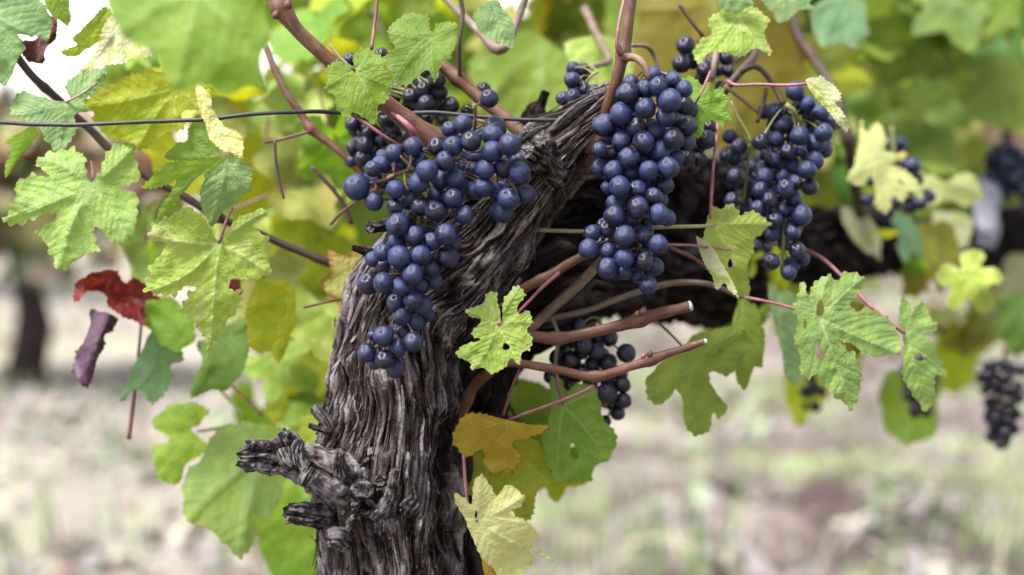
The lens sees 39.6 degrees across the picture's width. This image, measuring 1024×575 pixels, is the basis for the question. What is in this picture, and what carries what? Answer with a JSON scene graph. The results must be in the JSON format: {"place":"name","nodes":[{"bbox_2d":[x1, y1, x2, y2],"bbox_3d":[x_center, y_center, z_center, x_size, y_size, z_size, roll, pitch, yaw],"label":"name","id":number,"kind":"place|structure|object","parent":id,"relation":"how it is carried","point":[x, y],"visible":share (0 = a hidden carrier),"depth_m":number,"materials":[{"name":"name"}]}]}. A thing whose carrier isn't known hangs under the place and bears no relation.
{"place":"outdoors","nodes":[
{"label":"outdoors","id":0,"kind":"place"},
{"bbox_2d":[0,0,525,96],"label":"sky","id":1,"kind":"structure","parent":0,"point":[57,68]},
{"bbox_2d":[0,103,1023,574],"bbox_3d":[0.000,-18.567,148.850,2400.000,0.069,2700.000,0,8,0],"label":"ground","id":2,"kind":"structure","parent":0,"point":[806,503],"depth_m":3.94,"materials":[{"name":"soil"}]},
{"bbox_2d":[0,79,190,389],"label":"background grapevine","id":3,"kind":"object","parent":2,"relation":"on","point":[31,269],"visible":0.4,"depth_m":4.94,"materials":[{"name":"green plant"}]},
{"bbox_2d":[0,389,1023,574],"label":"weed grass","id":4,"kind":"structure","parent":2,"relation":"on","point":[45,521],"depth_m":3.31,"materials":[{"name":"plant"}]},
{"bbox_2d":[0,242,1023,574],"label":"leaf litter","id":5,"kind":"object","parent":2,"relation":"on","point":[164,562],"visible":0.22,"depth_m":3.75,"materials":[{"name":"grey plant"}]},
{"bbox_2d":[17,0,1023,574],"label":"grapevine","id":6,"kind":"object","parent":2,"relation":"on","point":[375,470],"visible":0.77,"depth_m":0.99,"materials":[{"name":"brown plant"}]},
{"bbox_2d":[4,126,36,177],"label":"vine leaf","id":7,"kind":"object","parent":6,"relation":"attached to","point":[19,143],"visible":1,"depth_m":1.02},
{"bbox_2d":[0,0,52,85],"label":"vine leaf","id":8,"kind":"object","parent":6,"relation":"attached to","point":[31,18],"visible":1,"depth_m":1.00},
{"bbox_2d":[22,16,57,63],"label":"vine leaf","id":9,"kind":"object","parent":6,"relation":"attached to","point":[34,50],"visible":0.75,"depth_m":1.03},
{"bbox_2d":[10,67,105,152],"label":"vine leaf","id":10,"kind":"object","parent":6,"relation":"attached to","point":[79,88],"visible":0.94,"depth_m":1.00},
{"bbox_2d":[2,142,140,270],"bbox_3d":[-0.306,-0.057,0.994,0.088,0.089,0.040,0,8,0],"label":"vine leaf","id":11,"kind":"object","parent":6,"relation":"attached to","point":[74,198],"visible":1,"depth_m":0.99,"materials":[{"name":"plant"}]},
{"bbox_2d":[59,6,109,56],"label":"vine leaf","id":12,"kind":"object","parent":6,"relation":"attached to","point":[87,36],"visible":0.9,"depth_m":1.02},
{"bbox_2d":[71,309,117,388],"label":"vine leaf","id":13,"kind":"object","parent":6,"relation":"hanging from","point":[91,347],"visible":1,"depth_m":1.06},
{"bbox_2d":[77,16,152,74],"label":"vine leaf","id":14,"kind":"object","parent":6,"relation":"hanging from","point":[114,47],"visible":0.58,"depth_m":1.00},
{"bbox_2d":[73,270,159,325],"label":"vine leaf","id":15,"kind":"object","parent":6,"relation":"attached to","point":[129,298],"visible":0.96,"depth_m":1.08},
{"bbox_2d":[122,191,165,284],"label":"vine leaf","id":16,"kind":"object","parent":6,"relation":"attached to","point":[139,251],"visible":0.56,"depth_m":1.25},
{"bbox_2d":[84,69,208,150],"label":"vine leaf","id":17,"kind":"object","parent":6,"relation":"attached to","point":[144,94],"visible":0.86,"depth_m":1.00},
{"bbox_2d":[120,332,184,405],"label":"vine leaf","id":18,"kind":"object","parent":6,"relation":"attached to","point":[155,360],"visible":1,"depth_m":1.09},
{"bbox_2d":[143,296,196,351],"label":"vine leaf","id":19,"kind":"object","parent":6,"relation":"attached to","point":[169,325],"visible":0.96,"depth_m":1.09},
{"bbox_2d":[142,131,205,194],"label":"vine leaf","id":20,"kind":"object","parent":6,"relation":"attached to","point":[160,148],"visible":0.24,"depth_m":1.20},
{"bbox_2d":[141,156,227,222],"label":"vine leaf","id":21,"kind":"object","parent":6,"relation":"attached to","point":[185,174],"visible":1,"depth_m":0.97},
{"bbox_2d":[106,0,271,96],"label":"vine leaf","id":22,"kind":"object","parent":6,"relation":"attached to","point":[219,46],"visible":1,"depth_m":0.72,"materials":[{"name":"plant"}]},
{"bbox_2d":[151,402,232,485],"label":"vine leaf","id":23,"kind":"object","parent":6,"relation":"attached to","point":[181,448],"visible":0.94,"depth_m":1.15,"materials":[{"name":"plant"}]},
{"bbox_2d":[164,122,221,160],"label":"vine leaf","id":24,"kind":"object","parent":6,"relation":"attached to","point":[198,144],"visible":0.88,"depth_m":1.01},
{"bbox_2d":[143,204,271,351],"bbox_3d":[-0.207,-0.006,0.970,0.074,0.103,0.046,-6,10,-38],"label":"vine leaf","id":25,"kind":"object","parent":6,"relation":"attached to","point":[202,259],"visible":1,"depth_m":0.97,"materials":[{"name":"plant"}]},
{"bbox_2d":[171,95,249,139],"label":"vine leaf","id":26,"kind":"object","parent":6,"relation":"attached to","point":[222,105],"visible":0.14,"depth_m":1.23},
{"bbox_2d":[195,84,243,158],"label":"vine leaf","id":27,"kind":"object","parent":6,"relation":"hanging from","point":[224,138],"visible":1,"depth_m":0.93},
{"bbox_2d":[190,317,249,398],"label":"vine leaf","id":28,"kind":"object","parent":6,"relation":"hanging from","point":[222,367],"visible":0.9,"depth_m":1.09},
{"bbox_2d":[199,156,252,226],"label":"vine leaf","id":29,"kind":"object","parent":6,"relation":"attached to","point":[227,183],"visible":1,"depth_m":0.99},
{"bbox_2d":[182,420,285,559],"bbox_3d":[-0.217,0.161,1.128,0.087,0.106,0.033,-2,8,-12],"label":"vine leaf","id":30,"kind":"object","parent":6,"relation":"hanging from","point":[214,474],"visible":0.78,"depth_m":1.12,"materials":[{"name":"plant"}]},
{"bbox_2d":[229,115,275,223],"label":"vine leaf","id":31,"kind":"object","parent":6,"relation":"attached to","point":[262,183],"visible":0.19,"depth_m":1.27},
{"bbox_2d":[230,382,278,426],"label":"vine leaf","id":32,"kind":"object","parent":6,"relation":"attached to","point":[250,413],"visible":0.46,"depth_m":1.40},
{"bbox_2d":[226,248,307,323],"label":"vine leaf","id":33,"kind":"object","parent":6,"relation":"attached to","point":[288,266],"visible":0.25,"depth_m":1.30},
{"bbox_2d":[245,277,296,364],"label":"vine leaf","id":34,"kind":"object","parent":6,"relation":"hanging from","point":[270,307],"visible":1,"depth_m":1.07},
{"bbox_2d":[0,109,556,126],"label":"trellis wire","id":35,"kind":"object","parent":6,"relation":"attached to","point":[224,117],"visible":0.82,"depth_m":0.95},
{"bbox_2d":[244,339,319,403],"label":"vine leaf","id":36,"kind":"object","parent":6,"relation":"attached to","point":[291,369],"visible":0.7,"depth_m":1.26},
{"bbox_2d":[256,478,318,574],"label":"vine leaf","id":37,"kind":"object","parent":6,"relation":"attached to","point":[285,549],"visible":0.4,"depth_m":1.22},
{"bbox_2d":[233,134,343,229],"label":"vine leaf","id":38,"kind":"object","parent":6,"relation":"attached to","point":[315,200],"visible":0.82,"depth_m":1.24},
{"bbox_2d":[264,337,328,423],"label":"vine leaf","id":39,"kind":"object","parent":6,"relation":"hanging from","point":[277,410],"visible":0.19,"depth_m":1.29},
{"bbox_2d":[262,73,333,130],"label":"vine leaf","id":40,"kind":"object","parent":6,"relation":"attached to","point":[274,99],"visible":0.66,"depth_m":1.31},
{"bbox_2d":[280,388,326,427],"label":"vine leaf","id":41,"kind":"object","parent":6,"relation":"attached to","point":[303,402],"visible":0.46,"depth_m":1.26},
{"bbox_2d":[268,0,348,62],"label":"vine leaf","id":42,"kind":"object","parent":6,"relation":"attached to","point":[285,45],"visible":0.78,"depth_m":1.33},
{"bbox_2d":[266,213,352,292],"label":"vine leaf","id":43,"kind":"object","parent":6,"relation":"attached to","point":[311,235],"visible":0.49,"depth_m":1.36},
{"bbox_2d":[290,282,339,360],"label":"vine leaf","id":44,"kind":"object","parent":6,"relation":"attached to","point":[314,329],"visible":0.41,"depth_m":1.21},
{"bbox_2d":[278,10,357,74],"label":"vine leaf","id":45,"kind":"object","parent":6,"relation":"attached to","point":[344,29],"visible":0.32,"depth_m":1.37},
{"bbox_2d":[294,89,368,191],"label":"vine leaf","id":46,"kind":"object","parent":6,"relation":"attached to","point":[320,157],"visible":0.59,"depth_m":1.21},
{"bbox_2d":[320,245,369,312],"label":"vine leaf","id":47,"kind":"object","parent":6,"relation":"attached to","point":[332,282],"visible":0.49,"depth_m":1.06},
{"bbox_2d":[324,44,392,124],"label":"vine leaf","id":48,"kind":"object","parent":6,"relation":"attached to","point":[362,87],"visible":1,"depth_m":0.93,"materials":[{"name":"plant"}]},
{"bbox_2d":[339,173,406,246],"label":"vine leaf","id":49,"kind":"object","parent":6,"relation":"attached to","point":[361,214],"visible":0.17,"depth_m":1.38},
{"bbox_2d":[313,38,434,126],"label":"vine leaf","id":50,"kind":"object","parent":6,"relation":"attached to","point":[343,47],"visible":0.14,"depth_m":1.28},
{"bbox_2d":[354,0,405,48],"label":"vine leaf","id":51,"kind":"object","parent":6,"relation":"attached to","point":[391,13],"visible":0.31,"depth_m":1.44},
{"bbox_2d":[343,47,490,167],"bbox_3d":[-0.086,-0.134,1.065,0.089,0.088,0.126,-5,9,-35],"label":"grape bunch","id":52,"kind":"object","parent":6,"relation":"hanging from","point":[423,91],"visible":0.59,"depth_m":1.04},
{"bbox_2d":[382,13,457,85],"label":"vine leaf","id":53,"kind":"object","parent":6,"relation":"attached to","point":[420,47],"visible":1,"depth_m":0.99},
{"bbox_2d":[343,89,536,377],"bbox_3d":[-0.047,-0.036,0.940,0.126,0.188,0.077,0,8,0],"label":"grape bunch","id":54,"kind":"object","parent":6,"relation":"hanging from","point":[475,166],"visible":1,"depth_m":0.92,"materials":[{"name":"food"}]},
{"bbox_2d":[429,9,477,93],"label":"vine leaf","id":55,"kind":"object","parent":6,"relation":"attached to","point":[468,35],"visible":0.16,"depth_m":1.54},
{"bbox_2d":[472,0,514,48],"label":"vine leaf","id":56,"kind":"object","parent":6,"relation":"attached to","point":[493,21],"visible":1,"depth_m":0.98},
{"bbox_2d":[454,454,553,574],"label":"vine leaf","id":57,"kind":"object","parent":6,"relation":"attached to","point":[502,537],"visible":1,"depth_m":0.97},
{"bbox_2d":[455,271,560,374],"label":"vine leaf","id":58,"kind":"object","parent":6,"relation":"attached to","point":[494,334],"visible":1,"depth_m":0.94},
{"bbox_2d":[466,438,551,520],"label":"vine leaf","id":59,"kind":"object","parent":6,"relation":"attached to","point":[529,477],"visible":0.56,"depth_m":1.03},
{"bbox_2d":[452,384,594,476],"bbox_3d":[0.008,0.100,0.990,0.099,0.072,0.024,1,8,4],"label":"vine leaf","id":60,"kind":"object","parent":6,"relation":"attached to","point":[492,438],"visible":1,"depth_m":0.99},
{"bbox_2d":[507,378,551,422],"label":"vine leaf","id":61,"kind":"object","parent":6,"relation":"attached to","point":[527,395],"visible":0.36,"depth_m":1.15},
{"bbox_2d":[467,30,600,132],"bbox_3d":[0.021,-0.186,1.342,0.127,0.114,0.050,0,8,0],"label":"vine leaf","id":62,"kind":"object","parent":6,"relation":"attached to","point":[524,72],"visible":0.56,"depth_m":1.34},
{"bbox_2d":[532,0,606,44],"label":"vine leaf","id":63,"kind":"object","parent":6,"relation":"attached to","point":[563,17],"visible":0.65,"depth_m":1.54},
{"bbox_2d":[555,61,598,105],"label":"grape bunch","id":64,"kind":"object","parent":6,"relation":"hanging from","point":[578,77],"visible":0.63,"depth_m":1.01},
{"bbox_2d":[541,374,617,484],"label":"vine leaf","id":65,"kind":"object","parent":6,"relation":"attached to","point":[583,426],"visible":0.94,"depth_m":1.04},
{"bbox_2d":[543,317,635,425],"bbox_3d":[0.057,0.062,1.062,0.068,0.082,0.058,0,8,0],"label":"grape bunch","id":66,"kind":"object","parent":6,"relation":"hanging from","point":[599,355],"visible":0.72,"depth_m":1.04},
{"bbox_2d":[564,35,632,80],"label":"vine leaf","id":67,"kind":"object","parent":6,"relation":"attached to","point":[587,50],"visible":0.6,"depth_m":1.22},
{"bbox_2d":[603,0,647,49],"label":"vine leaf","id":68,"kind":"object","parent":6,"relation":"attached to","point":[613,7],"visible":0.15,"depth_m":1.49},
{"bbox_2d":[579,66,697,294],"bbox_3d":[0.086,-0.073,0.961,0.085,0.151,0.078,0,8,0],"label":"grape bunch","id":69,"kind":"object","parent":6,"relation":"hanging from","point":[620,129],"visible":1,"depth_m":0.94,"materials":[{"name":"food"}]},
{"bbox_2d":[536,203,771,298],"bbox_3d":[0.094,-0.024,0.998,0.182,0.069,0.034,0,8,0],"label":"vine leaf","id":70,"kind":"object","parent":6,"relation":"attached to","point":[731,228],"visible":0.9,"depth_m":1.01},
{"bbox_2d":[645,326,749,436],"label":"vine leaf","id":71,"kind":"object","parent":6,"relation":"hanging from","point":[723,351],"visible":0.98,"depth_m":1.06,"materials":[{"name":"plant"}]},
{"bbox_2d":[682,120,715,173],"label":"grape bunch","id":72,"kind":"object","parent":6,"relation":"hanging from","point":[693,161],"visible":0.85,"depth_m":1.00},
{"bbox_2d":[671,36,734,88],"bbox_3d":[0.152,-0.167,1.069,0.037,0.043,0.070,7,10,42],"label":"grape bunch","id":73,"kind":"object","parent":6,"relation":"hanging from","point":[683,61],"visible":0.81,"depth_m":1.05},
{"bbox_2d":[681,70,730,137],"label":"vine leaf","id":74,"kind":"object","parent":6,"relation":"attached to","point":[708,99],"visible":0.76,"depth_m":0.98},
{"bbox_2d":[696,236,738,296],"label":"vine leaf","id":75,"kind":"object","parent":6,"relation":"attached to","point":[715,267],"visible":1,"depth_m":0.98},
{"bbox_2d":[631,0,807,148],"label":"vine leaf","id":76,"kind":"object","parent":6,"relation":"attached to","point":[663,27],"visible":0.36,"depth_m":1.37,"materials":[{"name":"plant"}]},
{"bbox_2d":[693,6,771,63],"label":"vine leaf","id":77,"kind":"object","parent":6,"relation":"attached to","point":[739,34],"visible":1,"depth_m":1.02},
{"bbox_2d":[718,129,756,209],"bbox_3d":[0.178,-0.086,1.098,0.028,0.073,0.094,2,8,16],"label":"grape bunch","id":78,"kind":"object","parent":6,"relation":"hanging from","point":[736,153],"visible":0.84,"depth_m":1.06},
{"bbox_2d":[732,298,765,389],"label":"vine leaf","id":79,"kind":"object","parent":6,"relation":"attached to","point":[747,316],"visible":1,"depth_m":1.09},
{"bbox_2d":[768,284,806,385],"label":"vine leaf","id":80,"kind":"object","parent":6,"relation":"attached to","point":[785,321],"visible":0.67,"depth_m":1.14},
{"bbox_2d":[762,0,812,23],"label":"vine leaf","id":81,"kind":"object","parent":6,"relation":"attached to","point":[783,10],"visible":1,"depth_m":1.10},
{"bbox_2d":[726,75,849,132],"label":"vine leaf","id":82,"kind":"object","parent":6,"relation":"attached to","point":[826,93],"visible":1,"depth_m":0.99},
{"bbox_2d":[750,81,840,280],"bbox_3d":[0.209,-0.080,1.052,0.060,0.145,0.079,4,8,25],"label":"grape bunch","id":83,"kind":"object","parent":6,"relation":"hanging from","point":[809,144],"visible":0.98,"depth_m":1.03,"materials":[{"name":"food"}]},
{"bbox_2d":[783,373,828,426],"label":"vine leaf","id":84,"kind":"object","parent":6,"relation":"attached to","point":[794,400],"visible":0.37,"depth_m":1.62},
{"bbox_2d":[740,271,900,410],"bbox_3d":[0.215,0.037,0.991,0.112,0.096,0.032,1,8,8],"label":"vine leaf","id":85,"kind":"object","parent":6,"relation":"attached to","point":[837,368],"visible":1,"depth_m":0.99,"materials":[{"name":"plant"}]},
{"bbox_2d":[799,160,846,208],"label":"vine leaf","id":86,"kind":"object","parent":6,"relation":"attached to","point":[826,196],"visible":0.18,"depth_m":1.90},
{"bbox_2d":[792,32,873,125],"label":"vine leaf","id":87,"kind":"object","parent":6,"relation":"attached to","point":[847,77],"visible":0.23,"depth_m":1.48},
{"bbox_2d":[809,0,869,49],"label":"vine leaf","id":88,"kind":"object","parent":6,"relation":"attached to","point":[837,21],"visible":1,"depth_m":1.29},
{"bbox_2d":[826,165,864,205],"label":"vine leaf","id":89,"kind":"object","parent":6,"relation":"attached to","point":[838,175],"visible":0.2,"depth_m":1.63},
{"bbox_2d":[831,87,885,157],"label":"vine leaf","id":90,"kind":"object","parent":6,"relation":"attached to","point":[866,107],"visible":0.25,"depth_m":1.57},
{"bbox_2d":[841,206,881,259],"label":"vine leaf","id":91,"kind":"object","parent":6,"relation":"attached to","point":[864,233],"visible":1,"depth_m":1.42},
{"bbox_2d":[805,248,946,411],"bbox_3d":[0.265,0.032,1.041,0.108,0.117,0.032,2,8,14],"label":"vine leaf","id":92,"kind":"object","parent":6,"relation":"attached to","point":[919,379],"visible":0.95,"depth_m":1.04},
{"bbox_2d":[846,120,923,213],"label":"vine leaf","id":93,"kind":"object","parent":6,"relation":"attached to","point":[874,158],"visible":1,"depth_m":1.24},
{"bbox_2d":[860,127,935,220],"bbox_3d":[0.357,-0.104,1.301,0.060,0.085,0.070,4,8,27],"label":"grape bunch","id":94,"kind":"object","parent":6,"relation":"hanging from","point":[894,144],"visible":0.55,"depth_m":1.29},
{"bbox_2d":[890,211,922,262],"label":"vine leaf","id":95,"kind":"object","parent":6,"relation":"attached to","point":[910,240],"visible":0.94,"depth_m":1.38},
{"bbox_2d":[877,369,943,444],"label":"vine leaf","id":96,"kind":"object","parent":6,"relation":"attached to","point":[901,425],"visible":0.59,"depth_m":1.50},
{"bbox_2d":[864,104,958,180],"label":"vine leaf","id":97,"kind":"object","parent":6,"relation":"attached to","point":[907,118],"visible":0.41,"depth_m":1.68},
{"bbox_2d":[863,0,982,86],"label":"vine leaf","id":98,"kind":"object","parent":6,"relation":"attached to","point":[887,23],"visible":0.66,"depth_m":1.60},
{"bbox_2d":[871,67,976,112],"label":"vine leaf","id":99,"kind":"object","parent":6,"relation":"attached to","point":[916,91],"visible":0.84,"depth_m":1.61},
{"bbox_2d":[881,119,970,174],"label":"vine leaf","id":100,"kind":"object","parent":6,"relation":"attached to","point":[932,150],"visible":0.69,"depth_m":1.65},
{"bbox_2d":[916,220,962,292],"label":"vine leaf","id":101,"kind":"object","parent":6,"relation":"attached to","point":[938,237],"visible":0.72,"depth_m":1.42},
{"bbox_2d":[923,94,973,131],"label":"vine leaf","id":102,"kind":"object","parent":6,"relation":"attached to","point":[952,112],"visible":0.18,"depth_m":1.90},
{"bbox_2d":[891,3,1006,63],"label":"vine leaf","id":103,"kind":"object","parent":6,"relation":"attached to","point":[940,52],"visible":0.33,"depth_m":1.59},
{"bbox_2d":[919,171,983,207],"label":"vine leaf","id":104,"kind":"object","parent":6,"relation":"attached to","point":[963,190],"visible":0.77,"depth_m":1.41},
{"bbox_2d":[911,0,992,51],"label":"vine leaf","id":105,"kind":"object","parent":6,"relation":"attached to","point":[958,22],"visible":1,"depth_m":1.54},
{"bbox_2d":[945,0,1022,59],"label":"vine leaf","id":106,"kind":"object","parent":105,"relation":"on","point":[1007,13],"visible":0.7,"depth_m":1.51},
{"bbox_2d":[932,211,972,248],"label":"vine leaf","id":107,"kind":"object","parent":6,"relation":"attached to","point":[962,223],"visible":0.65,"depth_m":1.50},
{"bbox_2d":[934,330,978,393],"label":"vine leaf","id":108,"kind":"object","parent":6,"relation":"attached to","point":[961,371],"visible":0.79,"depth_m":1.75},
{"bbox_2d":[941,310,987,357],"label":"vine leaf","id":109,"kind":"object","parent":6,"relation":"attached to","point":[958,334],"visible":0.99,"depth_m":1.73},
{"bbox_2d":[935,248,1003,314],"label":"vine leaf","id":110,"kind":"object","parent":6,"relation":"attached to","point":[972,280],"visible":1,"depth_m":1.30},
{"bbox_2d":[961,314,1000,355],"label":"vine leaf","id":111,"kind":"object","parent":6,"relation":"attached to","point":[981,326],"visible":0.64,"depth_m":1.73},
{"bbox_2d":[959,50,1023,130],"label":"vine leaf","id":112,"kind":"object","parent":6,"relation":"attached to","point":[993,94],"visible":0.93,"depth_m":1.64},
{"bbox_2d":[971,0,1023,68],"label":"vine leaf","id":113,"kind":"object","parent":6,"relation":"attached to","point":[1014,49],"visible":0.17,"depth_m":1.68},
{"bbox_2d":[975,344,1023,449],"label":"grape bunch","id":114,"kind":"object","parent":6,"relation":"hanging from","point":[1003,426],"visible":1,"depth_m":1.44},
{"bbox_2d":[980,253,1023,323],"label":"vine leaf","id":115,"kind":"object","parent":6,"relation":"attached to","point":[1012,267],"visible":0.51,"depth_m":1.75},
{"bbox_2d":[982,131,1023,202],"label":"grape bunch","id":116,"kind":"object","parent":6,"relation":"hanging from","point":[1002,163],"visible":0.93,"depth_m":1.64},
{"bbox_2d":[995,292,1023,355],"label":"vine leaf","id":117,"kind":"object","parent":6,"relation":"attached to","point":[1009,321],"visible":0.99,"depth_m":1.60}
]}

